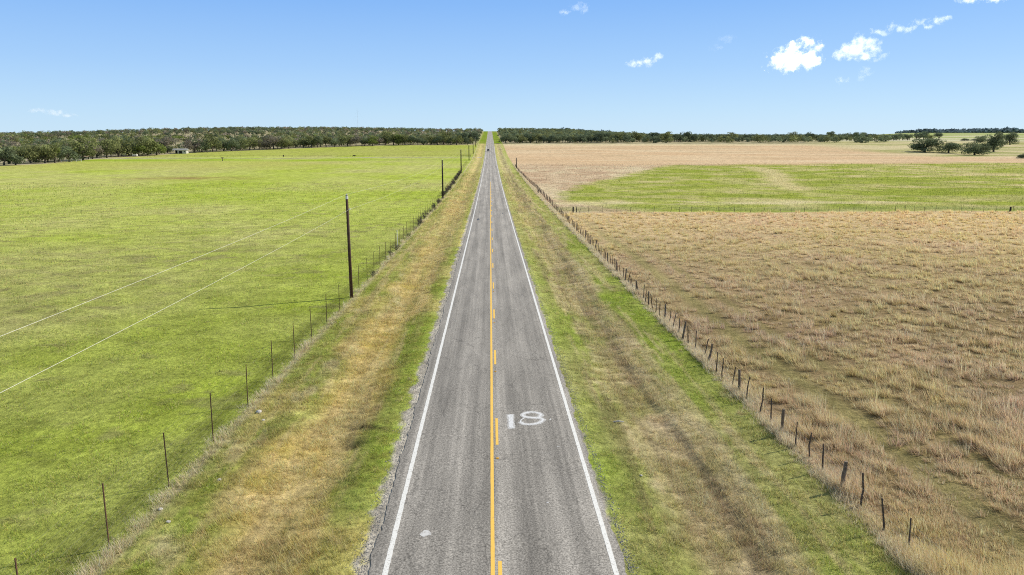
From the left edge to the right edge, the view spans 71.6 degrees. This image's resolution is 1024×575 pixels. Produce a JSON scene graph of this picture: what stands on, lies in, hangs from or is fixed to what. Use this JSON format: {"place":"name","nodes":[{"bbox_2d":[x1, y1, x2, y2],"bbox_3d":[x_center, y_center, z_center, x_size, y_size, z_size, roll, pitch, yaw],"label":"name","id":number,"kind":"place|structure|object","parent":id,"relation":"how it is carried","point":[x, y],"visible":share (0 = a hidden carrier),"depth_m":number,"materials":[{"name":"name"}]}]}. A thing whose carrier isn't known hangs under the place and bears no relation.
{"place":"outdoors","nodes":[
{"label":"outdoors","id":0,"kind":"place"},
{"bbox_2d":[102,157,484,158],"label":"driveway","id":1,"kind":"structure","parent":0,"point":[362,157],"depth_m":505.56,"materials":[{"name":"grey gravel"}]},
{"bbox_2d":[369,131,626,574],"bbox_3d":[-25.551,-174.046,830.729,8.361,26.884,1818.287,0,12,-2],"label":"road","id":2,"kind":"structure","parent":0,"point":[463,500],"depth_m":31.39,"materials":[{"name":"grey asphalt"}]},
{"bbox_2d":[0,130,1023,574],"bbox_3d":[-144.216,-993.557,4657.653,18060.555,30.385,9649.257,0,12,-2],"label":"ground","id":3,"kind":"structure","parent":0,"point":[388,166],"depth_m":53.20,"materials":[{"name":"green plant"}]},
{"bbox_2d":[0,146,14,164],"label":"oak tree","id":4,"kind":"object","parent":3,"relation":"on","point":[6,149],"visible":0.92,"depth_m":399.27,"materials":[{"name":"green plant"}]},
{"bbox_2d":[2,152,25,164],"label":"oak tree","id":5,"kind":"object","parent":3,"relation":"on","point":[14,158],"visible":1,"depth_m":398.86,"materials":[{"name":"green plant"}]},
{"bbox_2d":[13,148,29,163],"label":"oak tree","id":6,"kind":"object","parent":3,"relation":"on","point":[19,152],"visible":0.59,"depth_m":417.95,"materials":[{"name":"green plant"}]},
{"bbox_2d":[15,144,43,163],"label":"oak tree","id":7,"kind":"object","parent":3,"relation":"on","point":[27,149],"visible":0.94,"depth_m":416.67,"materials":[{"name":"green plant"}]},
{"bbox_2d":[29,144,56,162],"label":"oak tree","id":8,"kind":"object","parent":3,"relation":"on","point":[50,152],"visible":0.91,"depth_m":421.66,"materials":[{"name":"green plant"}]},
{"bbox_2d":[42,146,60,162],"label":"oak tree","id":9,"kind":"object","parent":3,"relation":"on","point":[58,151],"visible":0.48,"depth_m":428.89,"materials":[{"name":"green plant"}]},
{"bbox_2d":[56,146,82,161],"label":"oak tree","id":10,"kind":"object","parent":3,"relation":"on","point":[65,152],"visible":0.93,"depth_m":440.25,"materials":[{"name":"green plant"}]},
{"bbox_2d":[61,137,99,159],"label":"oak tree","id":11,"kind":"object","parent":3,"relation":"on","point":[83,151],"visible":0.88,"depth_m":457.89,"materials":[{"name":"green plant"}]},
{"bbox_2d":[79,144,103,158],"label":"oak tree","id":12,"kind":"object","parent":3,"relation":"on","point":[98,148],"visible":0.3,"depth_m":481.12,"materials":[{"name":"green plant"}]},
{"bbox_2d":[85,146,105,157],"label":"oak tree","id":13,"kind":"object","parent":3,"relation":"on","point":[98,154],"visible":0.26,"depth_m":500.09,"materials":[{"name":"green plant"}]},
{"bbox_2d":[95,139,120,157],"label":"oak tree","id":14,"kind":"object","parent":3,"relation":"on","point":[107,149],"visible":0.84,"depth_m":494.70,"materials":[{"name":"green plant"}]},
{"bbox_2d":[101,135,135,155],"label":"oak tree","id":15,"kind":"object","parent":3,"relation":"on","point":[123,151],"visible":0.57,"depth_m":514.54,"materials":[{"name":"green plant"}]},
{"bbox_2d":[116,138,138,155],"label":"oak tree","id":16,"kind":"object","parent":3,"relation":"on","point":[131,145],"visible":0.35,"depth_m":525.85,"materials":[{"name":"green plant"}]},
{"bbox_2d":[127,144,146,155],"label":"oak tree","id":17,"kind":"object","parent":3,"relation":"on","point":[139,149],"visible":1,"depth_m":522.64,"materials":[{"name":"green plant"}]},
{"bbox_2d":[135,137,158,154],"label":"oak tree","id":18,"kind":"object","parent":3,"relation":"on","point":[144,141],"visible":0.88,"depth_m":528.75,"materials":[{"name":"green plant"}]},
{"bbox_2d":[144,139,166,154],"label":"oak tree","id":19,"kind":"object","parent":3,"relation":"on","point":[161,147],"visible":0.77,"depth_m":534.80,"materials":[{"name":"green plant"}]},
{"bbox_2d":[154,136,175,153],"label":"oak tree","id":20,"kind":"object","parent":3,"relation":"on","point":[164,142],"visible":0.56,"depth_m":555.35,"materials":[{"name":"green plant"}]},
{"bbox_2d":[172,148,188,153],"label":"house","id":21,"kind":"structure","parent":3,"relation":"on","point":[181,150],"depth_m":559.46,"materials":[{"name":"paint"}]},
{"bbox_2d":[183,138,202,152],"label":"oak tree","id":22,"kind":"object","parent":3,"relation":"on","point":[190,146],"visible":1,"depth_m":569.64,"materials":[{"name":"green plant"}]},
{"bbox_2d":[191,138,210,151],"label":"oak tree","id":23,"kind":"object","parent":3,"relation":"on","point":[202,145],"visible":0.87,"depth_m":574.88,"materials":[{"name":"green plant"}]},
{"bbox_2d":[203,136,223,151],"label":"oak tree","id":24,"kind":"object","parent":3,"relation":"on","point":[212,144],"visible":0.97,"depth_m":582.56,"materials":[{"name":"green plant"}]},
{"bbox_2d":[214,138,233,150],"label":"oak tree","id":25,"kind":"object","parent":3,"relation":"on","point":[223,141],"visible":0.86,"depth_m":594.26,"materials":[{"name":"green plant"}]},
{"bbox_2d":[0,181,448,574],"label":"pasture grass","id":26,"kind":"structure","parent":3,"relation":"on","point":[108,359],"depth_m":59.39,"materials":[{"name":"green plant"}]},
{"bbox_2d":[221,138,239,150],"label":"oak tree","id":27,"kind":"object","parent":3,"relation":"on","point":[231,142],"visible":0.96,"depth_m":595.67,"materials":[{"name":"green plant"}]},
{"bbox_2d":[1,163,465,574],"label":"wire fence","id":28,"kind":"object","parent":3,"relation":"on","point":[107,536],"visible":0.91,"depth_m":32.10,"materials":[{"name":"metal"}]},
{"bbox_2d":[230,136,247,149],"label":"oak tree","id":29,"kind":"object","parent":3,"relation":"on","point":[235,139],"visible":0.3,"depth_m":619.63,"materials":[{"name":"green plant"}]},
{"bbox_2d":[0,126,482,163],"bbox_3d":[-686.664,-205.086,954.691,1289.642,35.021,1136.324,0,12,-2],"label":"wood","id":30,"kind":"object","parent":3,"relation":"on","point":[54,137],"visible":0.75,"depth_m":899.63,"materials":[{"name":"green plant"}]},
{"bbox_2d":[238,137,257,149],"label":"oak tree","id":31,"kind":"object","parent":3,"relation":"on","point":[252,142],"visible":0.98,"depth_m":608.90,"materials":[{"name":"green plant"}]},
{"bbox_2d":[260,141,269,148],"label":"oak tree","id":32,"kind":"object","parent":3,"relation":"on","point":[263,143],"visible":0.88,"depth_m":623.54,"materials":[{"name":"green plant"}]},
{"bbox_2d":[261,135,282,148],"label":"oak tree","id":33,"kind":"object","parent":3,"relation":"on","point":[273,141],"visible":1,"depth_m":623.25,"materials":[{"name":"green plant"}]},
{"bbox_2d":[277,136,290,148],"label":"oak tree","id":34,"kind":"object","parent":3,"relation":"on","point":[285,141],"visible":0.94,"depth_m":627.92,"materials":[{"name":"green plant"}]},
{"bbox_2d":[118,155,457,156],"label":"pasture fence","id":35,"kind":"object","parent":3,"relation":"on","point":[267,155],"visible":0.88,"depth_m":516.61,"materials":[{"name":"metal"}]},
{"bbox_2d":[282,138,293,148],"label":"oak tree","id":36,"kind":"object","parent":3,"relation":"on","point":[289,144],"visible":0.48,"depth_m":638.14,"materials":[{"name":"green plant"}]},
{"bbox_2d":[291,140,300,147],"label":"oak tree","id":37,"kind":"object","parent":3,"relation":"on","point":[295,143],"visible":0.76,"depth_m":651.66,"materials":[{"name":"green plant"}]},
{"bbox_2d":[298,138,307,147],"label":"oak tree","id":38,"kind":"object","parent":3,"relation":"on","point":[302,142],"visible":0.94,"depth_m":656.15,"materials":[{"name":"green plant"}]},
{"bbox_2d":[302,135,318,147],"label":"oak tree","id":39,"kind":"object","parent":3,"relation":"on","point":[309,138],"visible":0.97,"depth_m":653.12,"materials":[{"name":"green plant"}]},
{"bbox_2d":[307,135,322,146],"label":"oak tree","id":40,"kind":"object","parent":3,"relation":"on","point":[318,141],"visible":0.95,"depth_m":655.31,"materials":[{"name":"green plant"}]},
{"bbox_2d":[320,135,331,146],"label":"oak tree","id":41,"kind":"object","parent":3,"relation":"on","point":[326,140],"visible":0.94,"depth_m":668.40,"materials":[{"name":"green plant"}]},
{"bbox_2d":[329,138,340,146],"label":"oak tree","id":42,"kind":"object","parent":3,"relation":"on","point":[334,141],"visible":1,"depth_m":666.61,"materials":[{"name":"green plant"}]},
{"bbox_2d":[338,135,352,145],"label":"oak tree","id":43,"kind":"object","parent":3,"relation":"on","point":[345,139],"visible":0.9,"depth_m":679.03,"materials":[{"name":"green plant"}]},
{"bbox_2d":[345,194,352,297],"bbox_3d":[-14.324,-3.432,62.764,0.434,9.650,0.310,0,12,-2],"label":"power pole","id":44,"kind":"object","parent":3,"relation":"on","point":[349,250],"visible":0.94,"depth_m":62.65,"materials":[{"name":"wood"}]},
{"bbox_2d":[2,159,442,335],"bbox_3d":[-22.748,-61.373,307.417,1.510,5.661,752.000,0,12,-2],"label":"overhead cable","id":45,"kind":"object","parent":44,"relation":"attached to","point":[172,267],"visible":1,"depth_m":26.52,"materials":[{"name":"metal"}]},
{"bbox_2d":[0,151,464,392],"bbox_3d":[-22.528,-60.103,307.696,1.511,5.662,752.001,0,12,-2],"label":"overhead cable","id":46,"kind":"object","parent":44,"relation":"attached to","point":[181,299],"visible":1,"depth_m":26.13,"materials":[{"name":"metal"}]},
{"bbox_2d":[350,135,362,145],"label":"oak tree","id":47,"kind":"object","parent":3,"relation":"on","point":[353,140],"visible":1,"depth_m":677.42,"materials":[{"name":"green plant"}]},
{"bbox_2d":[359,137,369,145],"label":"oak tree","id":48,"kind":"object","parent":3,"relation":"on","point":[365,139],"visible":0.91,"depth_m":686.32,"materials":[{"name":"green plant"}]},
{"bbox_2d":[366,135,378,145],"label":"oak tree","id":49,"kind":"object","parent":3,"relation":"on","point":[372,141],"visible":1,"depth_m":686.95,"materials":[{"name":"green plant"}]},
{"bbox_2d":[378,131,392,144],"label":"oak tree","id":50,"kind":"object","parent":3,"relation":"on","point":[384,136],"visible":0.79,"depth_m":710.45,"materials":[{"name":"green plant"}]},
{"bbox_2d":[386,134,397,144],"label":"oak tree","id":51,"kind":"object","parent":3,"relation":"on","point":[389,138],"visible":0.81,"depth_m":706.62,"materials":[{"name":"green plant"}]},
{"bbox_2d":[392,134,402,144],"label":"oak tree","id":52,"kind":"object","parent":3,"relation":"on","point":[397,140],"visible":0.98,"depth_m":701.66,"materials":[{"name":"green plant"}]},
{"bbox_2d":[399,135,411,144],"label":"oak tree","id":53,"kind":"object","parent":3,"relation":"on","point":[403,139],"visible":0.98,"depth_m":701.87,"materials":[{"name":"green plant"}]},
{"bbox_2d":[405,135,415,144],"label":"oak tree","id":54,"kind":"object","parent":3,"relation":"on","point":[411,138],"visible":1,"depth_m":703.90,"materials":[{"name":"green plant"}]},
{"bbox_2d":[417,137,427,144],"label":"oak tree","id":55,"kind":"object","parent":3,"relation":"on","point":[423,142],"visible":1,"depth_m":710.56,"materials":[{"name":"green plant"}]},
{"bbox_2d":[424,135,436,144],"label":"oak tree","id":56,"kind":"object","parent":3,"relation":"on","point":[429,138],"visible":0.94,"depth_m":712.83,"materials":[{"name":"green plant"}]},
{"bbox_2d":[431,136,444,144],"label":"oak tree","id":57,"kind":"object","parent":3,"relation":"on","point":[438,139],"visible":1,"depth_m":710.39,"materials":[{"name":"green plant"}]},
{"bbox_2d":[416,170,461,225],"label":"brush","id":58,"kind":"object","parent":3,"relation":"on","point":[455,178],"visible":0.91,"depth_m":184.66,"materials":[{"name":"green plant"}]},
{"bbox_2d":[433,130,451,144],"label":"oak tree","id":59,"kind":"object","parent":3,"relation":"on","point":[446,136],"visible":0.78,"depth_m":714.85,"materials":[{"name":"green plant"}]},
{"bbox_2d":[442,160,443,196],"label":"power pole","id":60,"kind":"object","parent":3,"relation":"on","point":[442,181],"visible":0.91,"depth_m":186.16,"materials":[{"name":"wood"}]},
{"bbox_2d":[445,137,456,144],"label":"oak tree","id":61,"kind":"object","parent":3,"relation":"on","point":[449,141],"visible":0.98,"depth_m":711.54,"materials":[{"name":"green plant"}]},
{"bbox_2d":[450,134,463,144],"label":"oak tree","id":62,"kind":"object","parent":3,"relation":"on","point":[458,138],"visible":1,"depth_m":712.91,"materials":[{"name":"green plant"}]},
{"bbox_2d":[455,132,468,143],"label":"oak tree","id":63,"kind":"object","parent":3,"relation":"on","point":[464,134],"visible":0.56,"depth_m":732.31,"materials":[{"name":"green plant"}]},
{"bbox_2d":[463,137,469,144],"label":"oak tree","id":64,"kind":"object","parent":3,"relation":"on","point":[466,139],"visible":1,"depth_m":718.44,"materials":[{"name":"green plant"}]},
{"bbox_2d":[468,131,480,143],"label":"oak tree","id":65,"kind":"object","parent":3,"relation":"on","point":[475,134],"visible":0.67,"depth_m":748.73,"materials":[{"name":"green plant"}]},
{"bbox_2d":[346,251,638,574],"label":"gravel","id":66,"kind":"structure","parent":3,"relation":"on","point":[397,462],"depth_m":28.05,"materials":[{"name":"grey gravel"}]},
{"bbox_2d":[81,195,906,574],"bbox_3d":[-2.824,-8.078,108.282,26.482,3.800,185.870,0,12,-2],"label":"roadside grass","id":67,"kind":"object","parent":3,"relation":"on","point":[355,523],"visible":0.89,"depth_m":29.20,"materials":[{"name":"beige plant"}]},
{"bbox_2d":[498,133,512,142],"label":"oak tree","id":68,"kind":"object","parent":3,"relation":"on","point":[507,136],"visible":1,"depth_m":758.04,"materials":[{"name":"green plant"}]},
{"bbox_2d":[60,163,955,574],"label":"fence line grass","id":69,"kind":"structure","parent":3,"relation":"on","point":[768,423],"depth_m":32.16,"materials":[{"name":"plant"}]},
{"bbox_2d":[524,133,537,142],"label":"oak tree","id":70,"kind":"object","parent":3,"relation":"on","point":[528,137],"visible":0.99,"depth_m":770.66,"materials":[{"name":"green plant"}]},
{"bbox_2d":[532,133,541,142],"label":"oak tree","id":71,"kind":"object","parent":3,"relation":"on","point":[534,138],"visible":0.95,"depth_m":771.94,"materials":[{"name":"green plant"}]},
{"bbox_2d":[538,135,547,142],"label":"oak tree","id":72,"kind":"object","parent":3,"relation":"on","point":[543,138],"visible":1,"depth_m":770.98,"materials":[{"name":"green plant"}]},
{"bbox_2d":[546,135,555,141],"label":"oak tree","id":73,"kind":"object","parent":3,"relation":"on","point":[550,137],"visible":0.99,"depth_m":772.50,"materials":[{"name":"green plant"}]},
{"bbox_2d":[558,134,567,142],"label":"oak tree","id":74,"kind":"object","parent":3,"relation":"on","point":[562,137],"visible":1,"depth_m":766.62,"materials":[{"name":"green plant"}]},
{"bbox_2d":[573,135,580,142],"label":"oak tree","id":75,"kind":"object","parent":3,"relation":"on","point":[577,138],"visible":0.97,"depth_m":778.88,"materials":[{"name":"green plant"}]},
{"bbox_2d":[593,132,603,142],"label":"oak tree","id":76,"kind":"object","parent":3,"relation":"on","point":[597,138],"visible":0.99,"depth_m":782.57,"materials":[{"name":"green plant"}]},
{"bbox_2d":[617,133,627,141],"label":"oak tree","id":77,"kind":"object","parent":3,"relation":"on","point":[619,135],"visible":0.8,"depth_m":794.39,"materials":[{"name":"green plant"}]},
{"bbox_2d":[631,131,642,141],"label":"oak tree","id":78,"kind":"object","parent":3,"relation":"on","point":[638,136],"visible":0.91,"depth_m":814.05,"materials":[{"name":"green plant"}]},
{"bbox_2d":[648,132,659,136],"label":"oak tree","id":79,"kind":"object","parent":3,"relation":"on","point":[653,133],"visible":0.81,"depth_m":819.00,"materials":[{"name":"green plant"}]},
{"bbox_2d":[661,131,672,141],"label":"oak tree","id":80,"kind":"object","parent":3,"relation":"on","point":[667,135],"visible":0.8,"depth_m":816.45,"materials":[{"name":"green plant"}]},
{"bbox_2d":[676,134,684,141],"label":"oak tree","id":81,"kind":"object","parent":3,"relation":"on","point":[679,137],"visible":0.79,"depth_m":818.27,"materials":[{"name":"green plant"}]},
{"bbox_2d":[680,131,691,141],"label":"oak tree","id":82,"kind":"object","parent":3,"relation":"on","point":[688,134],"visible":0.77,"depth_m":817.16,"materials":[{"name":"green plant"}]},
{"bbox_2d":[497,127,891,142],"bbox_3d":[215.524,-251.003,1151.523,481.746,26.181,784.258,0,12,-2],"label":"wood","id":83,"kind":"object","parent":3,"relation":"on","point":[552,131],"visible":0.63,"depth_m":819.77,"materials":[{"name":"green plant"}]},
{"bbox_2d":[562,127,849,135],"bbox_3d":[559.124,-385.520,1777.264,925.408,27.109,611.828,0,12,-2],"label":"distant wood","id":84,"kind":"object","parent":3,"relation":"on","point":[680,134],"visible":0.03,"depth_m":1517.24,"materials":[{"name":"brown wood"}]},
{"bbox_2d":[706,133,716,141],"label":"oak tree","id":85,"kind":"object","parent":3,"relation":"on","point":[710,136],"visible":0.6,"depth_m":828.15,"materials":[{"name":"green plant"}]},
{"bbox_2d":[727,132,737,140],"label":"oak tree","id":86,"kind":"object","parent":3,"relation":"on","point":[732,134],"visible":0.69,"depth_m":821.80,"materials":[{"name":"green plant"}]},
{"bbox_2d":[515,165,967,571],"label":"post and wire fence","id":87,"kind":"object","parent":3,"relation":"on","point":[845,464],"visible":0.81,"depth_m":38.64,"materials":[{"name":"brown wood"}]},
{"bbox_2d":[515,162,1023,211],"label":"field grass","id":88,"kind":"structure","parent":3,"relation":"on","point":[880,187],"depth_m":235.86,"materials":[{"name":"green plant"}]},
{"bbox_2d":[556,209,1023,574],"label":"dry grass","id":89,"kind":"structure","parent":3,"relation":"on","point":[1012,438],"depth_m":48.13,"materials":[{"name":"beige plant"}]},
{"bbox_2d":[787,131,798,138],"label":"oak tree","id":90,"kind":"object","parent":3,"relation":"on","point":[795,134],"visible":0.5,"depth_m":860.55,"materials":[{"name":"green plant"}]},
{"bbox_2d":[572,205,1020,212],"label":"cross fence","id":91,"kind":"object","parent":3,"relation":"on","point":[1010,209],"visible":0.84,"depth_m":147.79,"materials":[{"name":"brown wood"}]},
{"bbox_2d":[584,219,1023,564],"bbox_3d":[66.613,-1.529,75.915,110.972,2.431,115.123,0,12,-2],"label":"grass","id":92,"kind":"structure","parent":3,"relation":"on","point":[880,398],"depth_m":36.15,"materials":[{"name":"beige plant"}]},
{"bbox_2d":[803,132,814,136],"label":"oak tree","id":93,"kind":"object","parent":3,"relation":"on","point":[807,134],"visible":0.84,"depth_m":878.35,"materials":[{"name":"green plant"}]},
{"bbox_2d":[826,131,836,136],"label":"oak tree","id":94,"kind":"object","parent":3,"relation":"on","point":[831,133],"visible":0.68,"depth_m":955.76,"materials":[{"name":"green plant"}]},
{"bbox_2d":[843,132,852,140],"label":"oak tree","id":95,"kind":"object","parent":3,"relation":"on","point":[845,134],"visible":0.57,"depth_m":1012.71,"materials":[{"name":"green plant"}]},
{"bbox_2d":[852,132,863,136],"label":"oak tree","id":96,"kind":"object","parent":3,"relation":"on","point":[857,134],"visible":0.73,"depth_m":946.90,"materials":[{"name":"green plant"}]},
{"bbox_2d":[913,132,922,138],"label":"oak tree","id":97,"kind":"object","parent":3,"relation":"on","point":[916,135],"visible":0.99,"depth_m":1107.83,"materials":[{"name":"green plant"}]},
{"bbox_2d":[921,131,929,138],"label":"oak tree","id":98,"kind":"object","parent":3,"relation":"on","point":[925,134],"visible":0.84,"depth_m":1131.17,"materials":[{"name":"green plant"}]},
{"bbox_2d":[908,138,946,151],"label":"live oak","id":99,"kind":"object","parent":3,"relation":"on","point":[923,144],"visible":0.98,"depth_m":590.24,"materials":[{"name":"green plant"}]},
{"bbox_2d":[933,133,942,137],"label":"oak tree","id":100,"kind":"object","parent":3,"relation":"on","point":[937,134],"visible":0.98,"depth_m":1112.10,"materials":[{"name":"green plant"}]},
{"bbox_2d":[935,142,962,152],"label":"live oak","id":101,"kind":"object","parent":3,"relation":"on","point":[952,146],"visible":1,"depth_m":579.00,"materials":[{"name":"green plant"}]},
{"bbox_2d":[895,126,1023,133],"bbox_3d":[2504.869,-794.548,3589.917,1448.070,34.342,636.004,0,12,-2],"label":"ridge wood","id":102,"kind":"object","parent":3,"relation":"on","point":[1007,129],"visible":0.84,"depth_m":3307.67,"materials":[{"name":"green plant"}]},
{"bbox_2d":[959,141,990,154],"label":"live oak","id":103,"kind":"object","parent":3,"relation":"on","point":[977,148],"visible":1,"depth_m":548.02,"materials":[{"name":"green plant"}]},
{"bbox_2d":[974,136,986,142],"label":"live oak","id":104,"kind":"object","parent":3,"relation":"on","point":[979,139],"visible":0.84,"depth_m":787.52,"materials":[{"name":"green plant"}]},
{"bbox_2d":[983,131,1005,151],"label":"live oak","id":105,"kind":"object","parent":3,"relation":"on","point":[997,141],"visible":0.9,"depth_m":593.87,"materials":[{"name":"green plant"}]},
{"bbox_2d":[1003,131,1019,144],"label":"live oak","id":106,"kind":"object","parent":3,"relation":"on","point":[1013,136],"visible":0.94,"depth_m":723.93,"materials":[{"name":"green plant"}]},
{"bbox_2d":[0,0,1023,134],"label":"sky","id":107,"kind":"structure","parent":0,"point":[760,67],"materials":[{"name":"blue"}]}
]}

